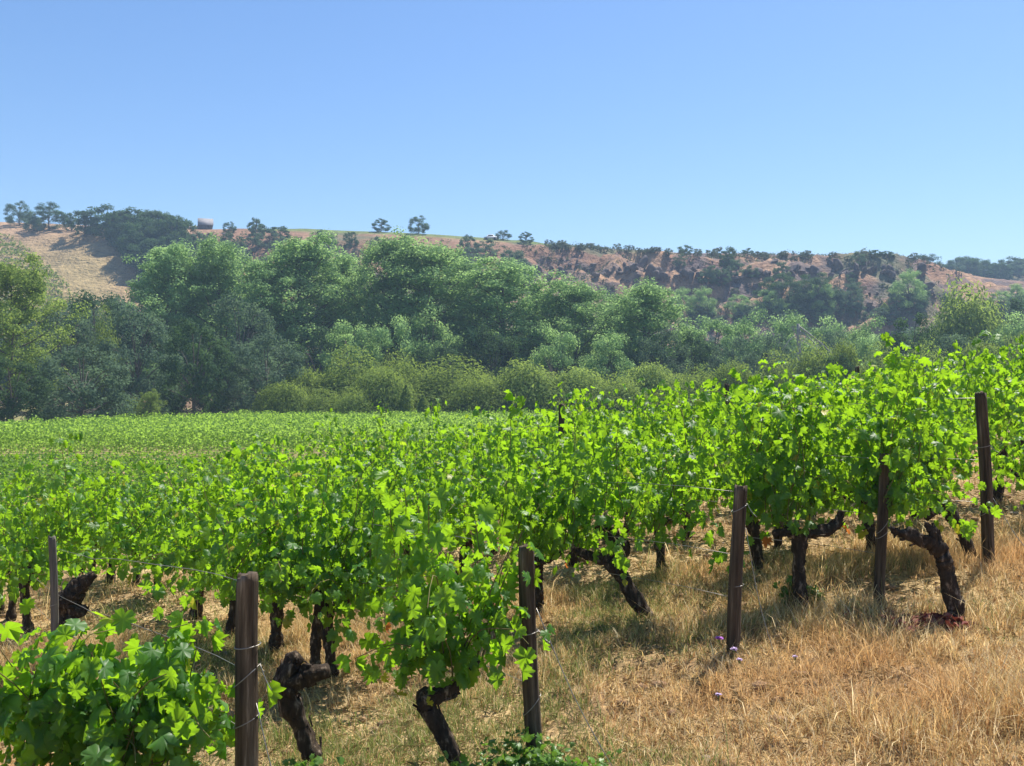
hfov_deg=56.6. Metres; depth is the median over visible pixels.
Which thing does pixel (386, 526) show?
trellis wire
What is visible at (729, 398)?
grapevine
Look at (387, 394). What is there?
willow shrub
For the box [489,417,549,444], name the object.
grapevine
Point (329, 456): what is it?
grapevine
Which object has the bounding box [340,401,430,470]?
grapevine
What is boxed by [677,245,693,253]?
ridge tree
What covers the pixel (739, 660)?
flower
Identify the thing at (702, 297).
foot scrub
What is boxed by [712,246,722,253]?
brow scrub
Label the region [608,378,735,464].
grapevine
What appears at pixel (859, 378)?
grapevine
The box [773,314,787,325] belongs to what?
foot scrub
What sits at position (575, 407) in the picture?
grapevine
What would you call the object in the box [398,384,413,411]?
young poplar
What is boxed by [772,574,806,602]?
weed
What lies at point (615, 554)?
grapevine
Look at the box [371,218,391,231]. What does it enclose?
ridge tree
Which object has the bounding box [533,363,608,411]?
grey willow shrub
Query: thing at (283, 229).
ridge tree
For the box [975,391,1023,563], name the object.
vine post
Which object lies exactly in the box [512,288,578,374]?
poplar tree
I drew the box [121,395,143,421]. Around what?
sunlit bush
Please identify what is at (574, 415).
grapevine
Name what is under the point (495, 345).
shadowy tree
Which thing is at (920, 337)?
grey green tree
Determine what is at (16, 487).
grapevine
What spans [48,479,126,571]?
grapevine
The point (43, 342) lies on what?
wood tree
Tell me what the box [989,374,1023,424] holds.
grapevine
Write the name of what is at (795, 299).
slope scrub
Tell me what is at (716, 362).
grey green tree
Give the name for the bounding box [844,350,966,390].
grapevine
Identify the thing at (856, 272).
rock outcrop
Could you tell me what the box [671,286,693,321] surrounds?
foot scrub
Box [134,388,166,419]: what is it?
sunlit bush
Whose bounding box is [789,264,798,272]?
rock outcrop
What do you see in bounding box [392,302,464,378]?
pale understory tree
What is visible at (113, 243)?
copse tree
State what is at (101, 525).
grapevine
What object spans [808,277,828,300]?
slope scrub
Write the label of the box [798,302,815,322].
foot scrub
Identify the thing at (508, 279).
poplar tree
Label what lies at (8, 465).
vineyard block
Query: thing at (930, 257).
scrub
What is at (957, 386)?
grapevine
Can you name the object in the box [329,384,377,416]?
willow shrub
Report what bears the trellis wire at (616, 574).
attached to the vine post at (735, 585)
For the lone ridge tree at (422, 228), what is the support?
on the hillside
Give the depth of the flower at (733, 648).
5.50 m
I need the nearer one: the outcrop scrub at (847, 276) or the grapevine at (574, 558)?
the grapevine at (574, 558)
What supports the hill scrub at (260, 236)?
on the hillside
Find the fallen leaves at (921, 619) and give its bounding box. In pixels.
[863,611,932,637]
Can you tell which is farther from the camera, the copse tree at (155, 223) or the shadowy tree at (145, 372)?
the copse tree at (155, 223)
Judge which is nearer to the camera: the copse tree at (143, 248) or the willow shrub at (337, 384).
the willow shrub at (337, 384)
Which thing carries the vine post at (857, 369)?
on the ground at (520, 692)
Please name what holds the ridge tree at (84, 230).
on the hillside
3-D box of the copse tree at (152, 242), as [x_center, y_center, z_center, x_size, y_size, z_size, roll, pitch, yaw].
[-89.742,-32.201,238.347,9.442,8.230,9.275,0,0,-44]
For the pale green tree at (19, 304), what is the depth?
79.41 m
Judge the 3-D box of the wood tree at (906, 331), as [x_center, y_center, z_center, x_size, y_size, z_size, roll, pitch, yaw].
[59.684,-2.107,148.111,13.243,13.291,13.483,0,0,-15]
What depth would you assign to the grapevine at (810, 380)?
11.92 m
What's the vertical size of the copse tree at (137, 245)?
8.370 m
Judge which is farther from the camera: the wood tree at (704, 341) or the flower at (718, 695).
the wood tree at (704, 341)
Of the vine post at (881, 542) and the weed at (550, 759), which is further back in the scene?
the vine post at (881, 542)
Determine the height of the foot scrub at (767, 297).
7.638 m
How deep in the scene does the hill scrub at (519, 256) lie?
236.11 m
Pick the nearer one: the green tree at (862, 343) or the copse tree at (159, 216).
the green tree at (862, 343)
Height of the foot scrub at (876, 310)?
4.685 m
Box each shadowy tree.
[124,365,185,415]
[191,352,253,414]
[287,326,349,381]
[339,346,399,378]
[414,343,474,385]
[461,323,520,384]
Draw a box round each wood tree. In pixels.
[0,309,49,406]
[3,310,85,398]
[24,304,102,408]
[50,298,136,403]
[79,291,140,362]
[102,289,182,405]
[127,281,191,397]
[150,282,235,412]
[282,287,360,371]
[306,290,377,359]
[465,315,526,380]
[473,296,552,368]
[566,313,595,369]
[648,322,706,377]
[673,335,718,365]
[688,335,748,376]
[717,332,786,371]
[780,339,839,365]
[870,327,920,341]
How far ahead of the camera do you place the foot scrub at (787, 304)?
219.96 m
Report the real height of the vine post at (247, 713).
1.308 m
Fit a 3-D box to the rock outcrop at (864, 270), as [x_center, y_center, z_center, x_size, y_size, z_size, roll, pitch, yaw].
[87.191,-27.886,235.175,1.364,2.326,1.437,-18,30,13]
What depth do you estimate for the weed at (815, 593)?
6.66 m
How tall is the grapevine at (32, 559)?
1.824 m
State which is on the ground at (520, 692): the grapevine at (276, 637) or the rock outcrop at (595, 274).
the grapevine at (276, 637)
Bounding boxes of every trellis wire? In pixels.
[20,568,234,665]
[37,538,236,580]
[119,496,513,547]
[290,601,521,680]
[298,476,732,491]
[380,453,878,461]
[411,398,963,439]
[431,549,727,596]
[466,515,872,552]
[503,458,974,464]
[564,531,729,553]
[696,500,875,514]
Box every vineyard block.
[0,408,645,458]
[0,446,640,567]
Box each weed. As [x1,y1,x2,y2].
[281,753,353,765]
[437,726,574,765]
[450,747,492,765]
[512,732,574,765]
[546,748,621,765]
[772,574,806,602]
[807,585,825,606]
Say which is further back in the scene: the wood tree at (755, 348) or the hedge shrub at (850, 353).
the wood tree at (755, 348)
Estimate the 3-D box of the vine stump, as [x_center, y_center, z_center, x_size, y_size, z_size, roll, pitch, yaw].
[-1.078,1.646,4.805,0.319,0.582,0.142,0,0,0]
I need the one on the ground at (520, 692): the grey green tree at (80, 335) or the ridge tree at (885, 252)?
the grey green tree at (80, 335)
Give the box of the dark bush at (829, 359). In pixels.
[813,353,854,388]
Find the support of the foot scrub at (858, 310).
on the hillside
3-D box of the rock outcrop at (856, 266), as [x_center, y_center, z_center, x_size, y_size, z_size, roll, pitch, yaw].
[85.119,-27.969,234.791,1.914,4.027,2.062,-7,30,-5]
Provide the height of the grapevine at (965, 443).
1.555 m
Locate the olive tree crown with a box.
[74,300,126,417]
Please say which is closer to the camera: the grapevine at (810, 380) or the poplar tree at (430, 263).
the grapevine at (810, 380)
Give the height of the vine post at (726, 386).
1.734 m
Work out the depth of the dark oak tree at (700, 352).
110.18 m
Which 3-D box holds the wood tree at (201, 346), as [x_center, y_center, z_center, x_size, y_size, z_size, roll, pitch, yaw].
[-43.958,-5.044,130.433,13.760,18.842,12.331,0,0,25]
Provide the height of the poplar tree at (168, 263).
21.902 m
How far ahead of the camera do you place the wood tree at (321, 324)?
128.18 m
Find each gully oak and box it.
[752,273,807,314]
[790,272,843,306]
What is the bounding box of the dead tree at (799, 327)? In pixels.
[782,324,837,369]
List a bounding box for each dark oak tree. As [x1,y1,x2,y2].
[51,289,145,402]
[152,318,234,415]
[662,328,717,378]
[875,312,947,369]
[985,297,1023,348]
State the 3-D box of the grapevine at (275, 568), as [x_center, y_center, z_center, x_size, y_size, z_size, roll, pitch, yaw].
[-1.411,1.156,6.160,1.690,1.506,1.428,0,0,0]
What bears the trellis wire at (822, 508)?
attached to the vine post at (881, 542)
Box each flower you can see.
[715,636,727,664]
[715,692,721,711]
[730,647,736,665]
[737,658,748,676]
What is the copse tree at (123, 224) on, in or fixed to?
on the hillside
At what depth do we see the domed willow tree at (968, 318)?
122.60 m
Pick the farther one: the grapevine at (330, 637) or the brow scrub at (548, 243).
the brow scrub at (548, 243)
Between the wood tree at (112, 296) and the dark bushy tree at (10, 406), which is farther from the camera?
the wood tree at (112, 296)
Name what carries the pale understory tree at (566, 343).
on the ground at (520, 692)
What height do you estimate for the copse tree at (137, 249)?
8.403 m
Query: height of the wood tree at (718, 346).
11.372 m
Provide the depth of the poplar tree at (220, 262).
114.83 m
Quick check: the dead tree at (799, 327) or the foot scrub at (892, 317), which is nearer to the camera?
the dead tree at (799, 327)
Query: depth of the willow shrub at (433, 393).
91.52 m
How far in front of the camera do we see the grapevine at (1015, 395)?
12.79 m
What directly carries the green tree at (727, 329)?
on the ground at (520, 692)
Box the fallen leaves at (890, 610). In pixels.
[824,608,894,640]
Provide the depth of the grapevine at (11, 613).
9.61 m
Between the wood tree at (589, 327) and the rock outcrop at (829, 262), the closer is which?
the wood tree at (589, 327)
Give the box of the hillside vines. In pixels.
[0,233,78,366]
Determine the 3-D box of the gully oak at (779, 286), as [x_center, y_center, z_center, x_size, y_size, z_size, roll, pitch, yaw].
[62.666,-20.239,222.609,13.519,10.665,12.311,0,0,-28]
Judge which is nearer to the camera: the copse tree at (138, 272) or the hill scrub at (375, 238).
the copse tree at (138, 272)
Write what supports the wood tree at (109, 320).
on the ground at (520, 692)
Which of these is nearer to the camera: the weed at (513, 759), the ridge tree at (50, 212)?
the weed at (513, 759)
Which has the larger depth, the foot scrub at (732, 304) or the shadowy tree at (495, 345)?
the foot scrub at (732, 304)
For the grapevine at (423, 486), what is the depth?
9.32 m
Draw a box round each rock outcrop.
[545,271,553,280]
[590,272,599,276]
[629,263,636,271]
[637,255,648,267]
[646,263,656,274]
[652,270,659,279]
[659,272,667,282]
[680,269,688,278]
[688,270,693,282]
[702,285,713,293]
[731,277,741,282]
[743,269,753,278]
[752,283,761,290]
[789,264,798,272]
[809,265,818,274]
[826,259,833,265]
[833,258,842,270]
[842,269,859,277]
[853,262,858,268]
[861,266,867,273]
[867,266,873,274]
[887,264,893,271]
[888,270,895,277]
[917,262,926,277]
[923,282,934,287]
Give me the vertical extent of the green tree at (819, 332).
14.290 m
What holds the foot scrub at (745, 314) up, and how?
on the hillside
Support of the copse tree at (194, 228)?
on the hillside
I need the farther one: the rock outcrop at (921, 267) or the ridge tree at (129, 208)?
the ridge tree at (129, 208)
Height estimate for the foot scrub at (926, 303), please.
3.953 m
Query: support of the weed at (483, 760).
on the ground at (520, 692)
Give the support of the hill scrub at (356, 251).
on the hillside
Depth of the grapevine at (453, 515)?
8.01 m
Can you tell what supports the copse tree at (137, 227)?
on the hillside
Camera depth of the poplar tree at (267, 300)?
110.87 m
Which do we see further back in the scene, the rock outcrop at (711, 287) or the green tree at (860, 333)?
the rock outcrop at (711, 287)
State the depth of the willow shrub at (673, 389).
87.52 m
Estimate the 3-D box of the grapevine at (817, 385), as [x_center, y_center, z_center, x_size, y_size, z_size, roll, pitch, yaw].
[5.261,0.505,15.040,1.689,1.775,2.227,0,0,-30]
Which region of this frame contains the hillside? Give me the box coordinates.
[0,222,1023,407]
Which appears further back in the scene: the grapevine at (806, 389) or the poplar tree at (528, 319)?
the poplar tree at (528, 319)
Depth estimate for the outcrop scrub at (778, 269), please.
237.05 m
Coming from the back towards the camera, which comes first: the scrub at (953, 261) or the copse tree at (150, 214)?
the scrub at (953, 261)
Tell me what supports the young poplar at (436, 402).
on the ground at (520, 692)
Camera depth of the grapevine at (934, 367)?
16.95 m
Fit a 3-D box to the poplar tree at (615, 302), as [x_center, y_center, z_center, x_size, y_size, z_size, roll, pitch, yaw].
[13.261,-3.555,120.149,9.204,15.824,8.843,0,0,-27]
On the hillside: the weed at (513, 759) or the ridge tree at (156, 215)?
the ridge tree at (156, 215)
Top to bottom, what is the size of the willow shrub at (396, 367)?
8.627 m
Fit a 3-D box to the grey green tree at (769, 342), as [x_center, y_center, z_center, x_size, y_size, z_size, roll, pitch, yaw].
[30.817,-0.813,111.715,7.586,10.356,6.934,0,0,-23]
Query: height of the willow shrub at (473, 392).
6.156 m
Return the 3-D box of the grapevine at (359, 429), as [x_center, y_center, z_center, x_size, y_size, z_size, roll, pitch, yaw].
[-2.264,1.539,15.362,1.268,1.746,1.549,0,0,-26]
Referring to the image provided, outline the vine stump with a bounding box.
[269,650,330,761]
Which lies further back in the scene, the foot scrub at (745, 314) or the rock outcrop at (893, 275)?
the rock outcrop at (893, 275)
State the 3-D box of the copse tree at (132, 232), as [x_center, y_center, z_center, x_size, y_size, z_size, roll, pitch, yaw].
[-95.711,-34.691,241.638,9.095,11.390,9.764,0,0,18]
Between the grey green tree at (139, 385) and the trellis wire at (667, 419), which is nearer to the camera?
the trellis wire at (667, 419)
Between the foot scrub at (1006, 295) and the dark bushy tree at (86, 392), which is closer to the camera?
the dark bushy tree at (86, 392)
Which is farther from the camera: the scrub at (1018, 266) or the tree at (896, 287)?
the scrub at (1018, 266)
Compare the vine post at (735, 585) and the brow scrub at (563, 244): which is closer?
the vine post at (735, 585)
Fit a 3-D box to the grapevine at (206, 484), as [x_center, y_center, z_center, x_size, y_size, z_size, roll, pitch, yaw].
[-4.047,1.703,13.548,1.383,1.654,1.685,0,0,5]
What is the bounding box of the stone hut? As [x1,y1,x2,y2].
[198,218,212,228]
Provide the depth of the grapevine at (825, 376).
16.88 m
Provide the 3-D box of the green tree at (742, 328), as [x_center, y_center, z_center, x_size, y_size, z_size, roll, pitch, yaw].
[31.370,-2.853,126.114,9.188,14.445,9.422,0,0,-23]
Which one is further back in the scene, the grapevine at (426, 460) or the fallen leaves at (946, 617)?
the grapevine at (426, 460)
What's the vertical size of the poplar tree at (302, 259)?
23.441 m
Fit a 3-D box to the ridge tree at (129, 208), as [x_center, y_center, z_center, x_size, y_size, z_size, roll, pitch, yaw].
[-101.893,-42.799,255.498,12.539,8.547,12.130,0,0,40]
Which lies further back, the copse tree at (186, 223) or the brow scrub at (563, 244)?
the brow scrub at (563, 244)
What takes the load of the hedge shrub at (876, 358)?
on the ground at (520, 692)
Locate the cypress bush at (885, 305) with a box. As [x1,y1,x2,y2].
[878,303,890,318]
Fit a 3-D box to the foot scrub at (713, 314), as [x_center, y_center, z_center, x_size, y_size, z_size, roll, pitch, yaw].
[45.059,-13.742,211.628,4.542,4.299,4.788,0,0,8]
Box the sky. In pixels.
[0,0,1023,264]
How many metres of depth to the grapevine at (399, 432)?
9.75 m
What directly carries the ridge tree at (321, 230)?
on the hillside
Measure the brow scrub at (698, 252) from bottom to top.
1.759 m
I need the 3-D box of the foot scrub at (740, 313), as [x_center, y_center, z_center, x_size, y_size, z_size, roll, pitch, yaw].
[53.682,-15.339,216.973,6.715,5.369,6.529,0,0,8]
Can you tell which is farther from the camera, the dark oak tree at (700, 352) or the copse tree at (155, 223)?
the copse tree at (155, 223)
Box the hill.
[1006,274,1023,280]
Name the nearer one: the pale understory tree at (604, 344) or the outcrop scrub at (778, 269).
the pale understory tree at (604, 344)
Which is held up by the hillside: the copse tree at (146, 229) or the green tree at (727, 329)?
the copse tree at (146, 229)
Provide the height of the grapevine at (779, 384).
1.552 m
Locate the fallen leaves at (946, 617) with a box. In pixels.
[919,611,978,634]
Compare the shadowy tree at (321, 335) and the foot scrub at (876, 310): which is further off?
the foot scrub at (876, 310)
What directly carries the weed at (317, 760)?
on the ground at (520, 692)
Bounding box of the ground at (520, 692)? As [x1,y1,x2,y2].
[0,408,1023,765]
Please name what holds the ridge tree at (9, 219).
on the hillside
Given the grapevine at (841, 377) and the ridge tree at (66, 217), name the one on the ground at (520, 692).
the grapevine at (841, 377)
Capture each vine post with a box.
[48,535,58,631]
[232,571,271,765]
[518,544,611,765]
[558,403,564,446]
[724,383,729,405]
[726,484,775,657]
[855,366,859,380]
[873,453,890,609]
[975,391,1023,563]
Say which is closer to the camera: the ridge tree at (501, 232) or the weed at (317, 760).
the weed at (317, 760)
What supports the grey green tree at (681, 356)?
on the ground at (520, 692)
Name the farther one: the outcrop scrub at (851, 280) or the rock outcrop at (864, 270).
the rock outcrop at (864, 270)
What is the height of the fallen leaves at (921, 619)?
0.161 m
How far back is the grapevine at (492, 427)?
15.45 m
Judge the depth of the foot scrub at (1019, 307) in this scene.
214.15 m
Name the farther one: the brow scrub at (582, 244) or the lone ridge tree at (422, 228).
the lone ridge tree at (422, 228)
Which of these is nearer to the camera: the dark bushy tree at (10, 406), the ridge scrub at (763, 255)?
the dark bushy tree at (10, 406)
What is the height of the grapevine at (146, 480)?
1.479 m
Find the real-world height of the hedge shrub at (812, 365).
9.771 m
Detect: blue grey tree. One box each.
[194,292,286,411]
[223,330,307,412]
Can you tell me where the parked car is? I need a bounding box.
[484,234,496,239]
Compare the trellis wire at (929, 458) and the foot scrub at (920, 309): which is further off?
the foot scrub at (920, 309)
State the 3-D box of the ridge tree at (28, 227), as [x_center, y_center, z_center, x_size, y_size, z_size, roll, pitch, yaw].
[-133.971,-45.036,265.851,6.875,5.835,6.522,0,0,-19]
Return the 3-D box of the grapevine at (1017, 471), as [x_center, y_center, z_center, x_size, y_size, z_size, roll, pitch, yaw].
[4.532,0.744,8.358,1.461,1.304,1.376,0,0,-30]
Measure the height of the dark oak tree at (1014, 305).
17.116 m
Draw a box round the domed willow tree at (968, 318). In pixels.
[903,275,1018,365]
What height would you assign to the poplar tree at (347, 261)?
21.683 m
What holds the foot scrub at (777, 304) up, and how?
on the hillside
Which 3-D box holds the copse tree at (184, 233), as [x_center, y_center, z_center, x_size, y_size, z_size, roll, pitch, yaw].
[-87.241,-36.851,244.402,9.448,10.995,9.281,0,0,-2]
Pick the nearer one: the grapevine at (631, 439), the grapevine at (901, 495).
the grapevine at (901, 495)
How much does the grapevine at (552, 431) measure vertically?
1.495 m
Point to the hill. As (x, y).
(1015, 278)
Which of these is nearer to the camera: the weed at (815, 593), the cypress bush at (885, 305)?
the weed at (815, 593)
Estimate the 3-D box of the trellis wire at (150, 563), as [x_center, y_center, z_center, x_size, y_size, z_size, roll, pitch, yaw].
[-3.684,1.225,7.655,0.004,0.790,9.001,0,0,-35]
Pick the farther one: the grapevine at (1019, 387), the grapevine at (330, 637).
the grapevine at (1019, 387)
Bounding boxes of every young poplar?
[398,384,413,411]
[416,394,430,415]
[430,399,441,414]
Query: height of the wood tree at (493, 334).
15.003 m
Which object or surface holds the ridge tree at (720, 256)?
on the hillside
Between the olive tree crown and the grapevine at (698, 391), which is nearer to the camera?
the grapevine at (698, 391)
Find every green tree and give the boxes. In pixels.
[0,250,92,420]
[18,304,103,416]
[89,302,184,417]
[632,326,693,383]
[681,315,744,380]
[702,334,757,376]
[721,307,779,389]
[749,332,796,386]
[758,309,817,370]
[795,314,861,364]
[810,329,852,365]
[841,314,886,370]
[854,334,884,377]
[903,321,954,358]
[930,333,991,369]
[982,310,1023,368]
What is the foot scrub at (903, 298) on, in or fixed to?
on the hillside
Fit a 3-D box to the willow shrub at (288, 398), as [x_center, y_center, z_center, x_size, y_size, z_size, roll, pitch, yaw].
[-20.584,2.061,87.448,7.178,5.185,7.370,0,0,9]
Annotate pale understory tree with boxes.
[315,319,385,383]
[357,314,427,376]
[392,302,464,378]
[528,318,590,382]
[575,328,637,384]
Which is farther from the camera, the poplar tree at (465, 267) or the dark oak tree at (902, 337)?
the poplar tree at (465, 267)
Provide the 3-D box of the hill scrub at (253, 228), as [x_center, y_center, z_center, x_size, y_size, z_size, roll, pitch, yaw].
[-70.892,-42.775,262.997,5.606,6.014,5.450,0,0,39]
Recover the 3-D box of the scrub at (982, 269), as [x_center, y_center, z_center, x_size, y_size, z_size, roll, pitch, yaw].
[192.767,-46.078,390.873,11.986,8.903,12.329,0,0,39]
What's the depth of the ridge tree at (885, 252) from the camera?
257.08 m
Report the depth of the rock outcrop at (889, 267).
249.76 m
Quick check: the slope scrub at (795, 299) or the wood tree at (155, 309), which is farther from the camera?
the slope scrub at (795, 299)
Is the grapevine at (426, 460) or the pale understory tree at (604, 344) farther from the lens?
the pale understory tree at (604, 344)
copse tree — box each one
[100,210,133,239]
[104,214,129,241]
[106,217,130,246]
[114,219,134,248]
[115,225,149,262]
[118,232,144,261]
[122,222,155,254]
[125,241,151,267]
[128,216,159,242]
[129,225,158,251]
[132,240,157,271]
[132,245,147,259]
[133,210,162,222]
[134,255,152,276]
[136,238,162,263]
[140,209,169,227]
[140,245,159,272]
[145,230,167,240]
[151,210,170,221]
[153,215,171,228]
[153,215,180,230]
[156,218,192,240]
[156,230,194,253]
[159,233,184,246]
[163,222,196,241]
[167,217,196,247]
[190,231,201,249]
[193,233,218,256]
[217,231,247,255]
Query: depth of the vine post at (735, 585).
5.76 m
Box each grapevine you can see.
[0,454,119,636]
[0,470,78,621]
[0,472,33,516]
[0,490,71,613]
[0,584,285,765]
[3,433,183,637]
[24,475,101,575]
[47,458,202,585]
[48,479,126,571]
[58,467,161,584]
[83,476,236,598]
[117,444,329,637]
[132,445,281,619]
[170,457,354,652]
[176,445,415,664]
[184,473,212,525]
[185,445,273,522]
[209,422,337,508]
[214,462,431,678]
[230,431,343,540]
[278,431,377,493]
[298,408,416,497]
[314,448,471,558]
[315,420,454,542]
[327,423,381,476]
[333,452,564,765]
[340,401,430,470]
[348,429,533,575]
[369,398,479,490]
[401,430,521,508]
[407,420,505,521]
[434,449,602,614]
[444,406,545,502]
[446,428,571,556]
[455,406,536,443]
[477,381,754,618]
[487,418,596,507]
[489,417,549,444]
[497,386,608,457]
[509,418,682,565]
[526,391,649,433]
[565,414,612,440]
[567,417,664,456]
[573,431,708,574]
[583,394,718,534]
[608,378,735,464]
[615,427,738,539]
[625,394,733,442]
[665,361,868,613]
[665,396,740,464]
[685,378,763,465]
[690,382,768,466]
[694,359,846,572]
[702,389,874,548]
[704,365,793,411]
[733,370,876,516]
[735,388,974,553]
[745,374,830,408]
[773,381,816,410]
[780,359,885,407]
[781,367,852,395]
[784,378,884,411]
[798,346,1003,620]
[815,357,957,421]
[821,332,1023,562]
[826,362,935,406]
[842,377,976,519]
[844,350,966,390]
[873,350,997,432]
[885,388,963,419]
[887,349,971,395]
[932,330,1023,501]
[934,361,984,450]
[944,333,1023,449]
[961,393,1023,510]
[969,378,1023,423]
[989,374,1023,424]
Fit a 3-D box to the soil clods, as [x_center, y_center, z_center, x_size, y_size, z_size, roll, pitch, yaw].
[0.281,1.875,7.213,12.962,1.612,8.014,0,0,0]
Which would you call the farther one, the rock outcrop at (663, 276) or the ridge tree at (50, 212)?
the ridge tree at (50, 212)
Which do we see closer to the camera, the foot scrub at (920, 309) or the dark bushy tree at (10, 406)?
the dark bushy tree at (10, 406)
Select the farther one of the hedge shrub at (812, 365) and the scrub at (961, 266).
the scrub at (961, 266)
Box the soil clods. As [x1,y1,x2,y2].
[0,494,1023,765]
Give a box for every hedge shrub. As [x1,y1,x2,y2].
[672,361,721,398]
[703,356,768,403]
[755,348,795,397]
[779,335,835,410]
[830,333,866,384]
[860,341,891,383]
[901,337,953,376]
[950,333,1015,423]
[1005,331,1023,374]
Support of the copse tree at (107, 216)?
on the hillside
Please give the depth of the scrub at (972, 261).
383.69 m
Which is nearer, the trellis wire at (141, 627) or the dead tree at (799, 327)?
the trellis wire at (141, 627)
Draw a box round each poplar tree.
[116,238,224,399]
[160,232,280,412]
[227,253,307,395]
[235,228,370,383]
[302,250,386,372]
[331,225,443,371]
[355,235,475,368]
[420,253,498,378]
[437,251,567,386]
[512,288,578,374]
[522,273,627,382]
[582,292,640,379]
[591,277,701,381]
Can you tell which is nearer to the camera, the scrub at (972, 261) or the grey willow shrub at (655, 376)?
the grey willow shrub at (655, 376)
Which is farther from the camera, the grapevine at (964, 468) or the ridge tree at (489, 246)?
the ridge tree at (489, 246)
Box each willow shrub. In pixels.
[246,377,317,415]
[282,363,324,402]
[300,343,414,408]
[300,388,341,415]
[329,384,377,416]
[346,363,420,415]
[374,345,421,386]
[401,359,443,394]
[405,353,496,413]
[440,367,512,415]
[488,357,574,414]
[492,374,511,407]
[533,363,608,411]
[579,369,651,414]
[615,358,685,403]
[644,372,702,408]
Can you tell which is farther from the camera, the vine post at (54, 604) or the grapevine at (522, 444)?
the grapevine at (522, 444)
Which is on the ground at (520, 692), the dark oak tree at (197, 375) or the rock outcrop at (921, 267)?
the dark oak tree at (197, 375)
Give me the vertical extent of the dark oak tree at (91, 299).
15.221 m
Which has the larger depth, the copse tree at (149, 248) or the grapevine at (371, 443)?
the copse tree at (149, 248)
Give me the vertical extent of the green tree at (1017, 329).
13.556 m
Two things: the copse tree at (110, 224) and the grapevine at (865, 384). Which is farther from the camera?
the copse tree at (110, 224)
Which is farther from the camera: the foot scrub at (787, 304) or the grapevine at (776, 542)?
the foot scrub at (787, 304)
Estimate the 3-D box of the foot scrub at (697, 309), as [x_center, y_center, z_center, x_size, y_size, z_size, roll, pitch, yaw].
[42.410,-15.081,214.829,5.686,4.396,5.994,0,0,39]
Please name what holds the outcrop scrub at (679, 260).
on the hillside
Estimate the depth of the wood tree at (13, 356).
136.16 m
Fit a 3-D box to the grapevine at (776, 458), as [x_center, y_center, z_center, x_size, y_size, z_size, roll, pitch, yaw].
[2.064,0.743,6.963,1.678,1.819,1.163,0,0,-31]
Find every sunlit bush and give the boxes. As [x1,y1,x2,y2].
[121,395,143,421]
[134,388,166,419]
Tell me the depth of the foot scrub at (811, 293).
221.13 m
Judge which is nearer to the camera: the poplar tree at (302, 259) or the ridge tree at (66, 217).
the poplar tree at (302, 259)
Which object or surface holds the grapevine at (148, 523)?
on the ground at (520, 692)
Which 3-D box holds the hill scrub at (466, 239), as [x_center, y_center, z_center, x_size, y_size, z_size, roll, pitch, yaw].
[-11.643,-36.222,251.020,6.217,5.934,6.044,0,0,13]
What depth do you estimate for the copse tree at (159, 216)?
250.66 m
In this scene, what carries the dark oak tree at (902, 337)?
on the ground at (520, 692)
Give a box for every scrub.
[207,231,962,344]
[244,237,261,245]
[245,247,255,256]
[246,217,265,236]
[251,227,284,249]
[351,249,364,256]
[368,236,381,249]
[456,234,478,253]
[462,247,486,266]
[496,250,523,271]
[499,252,529,276]
[524,266,537,283]
[544,239,553,245]
[557,242,566,249]
[577,243,585,251]
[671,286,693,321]
[672,253,687,266]
[683,285,717,321]
[687,306,710,324]
[692,297,711,318]
[693,250,701,255]
[697,268,715,284]
[702,265,720,283]
[705,312,723,329]
[706,250,714,256]
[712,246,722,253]
[716,268,731,286]
[721,294,752,317]
[726,259,744,276]
[730,288,739,294]
[731,305,753,321]
[732,304,761,324]
[745,265,759,277]
[753,289,786,320]
[759,252,767,259]
[759,299,779,320]
[768,298,788,322]
[772,262,790,278]
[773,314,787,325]
[783,292,809,317]
[783,303,799,317]
[785,286,811,313]
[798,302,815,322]
[804,293,829,311]
[807,278,839,320]
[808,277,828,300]
[811,306,835,325]
[836,283,864,307]
[844,278,862,293]
[845,272,857,280]
[848,298,860,312]
[848,303,867,318]
[867,307,891,326]
[874,308,901,325]
[886,284,906,295]
[886,292,905,310]
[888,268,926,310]
[894,293,915,307]
[905,293,929,307]
[906,299,924,315]
[911,286,931,300]
[917,254,942,264]
[941,290,964,305]
[943,264,959,269]
[945,257,966,270]
[954,255,976,262]
[957,260,985,276]
[961,258,996,277]
[966,261,994,277]
[986,262,1012,278]
[987,263,1013,279]
[987,290,1012,312]
[997,296,1023,316]
[998,256,1023,274]
[1006,283,1023,310]
[1007,299,1023,316]
[1008,260,1023,277]
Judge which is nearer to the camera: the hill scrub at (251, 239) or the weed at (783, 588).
the weed at (783, 588)
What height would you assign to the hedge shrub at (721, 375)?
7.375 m
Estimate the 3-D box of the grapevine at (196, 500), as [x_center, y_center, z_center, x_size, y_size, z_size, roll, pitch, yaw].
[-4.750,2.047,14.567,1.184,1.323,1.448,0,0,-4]
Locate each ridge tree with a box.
[3,200,34,225]
[20,211,45,230]
[29,201,66,230]
[62,213,79,230]
[64,210,101,235]
[79,203,132,235]
[110,206,146,223]
[155,212,166,220]
[222,221,236,232]
[270,226,291,239]
[310,229,338,247]
[343,232,358,248]
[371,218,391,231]
[407,215,430,233]
[475,239,497,254]
[494,230,511,239]
[518,231,533,242]
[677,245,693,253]
[718,246,736,268]
[742,248,753,255]
[849,251,866,265]
[869,250,882,256]
[883,251,894,256]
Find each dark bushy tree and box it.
[0,356,54,423]
[25,343,141,422]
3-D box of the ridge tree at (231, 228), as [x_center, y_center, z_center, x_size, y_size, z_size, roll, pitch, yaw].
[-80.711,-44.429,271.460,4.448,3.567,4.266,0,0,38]
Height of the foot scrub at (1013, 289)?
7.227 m

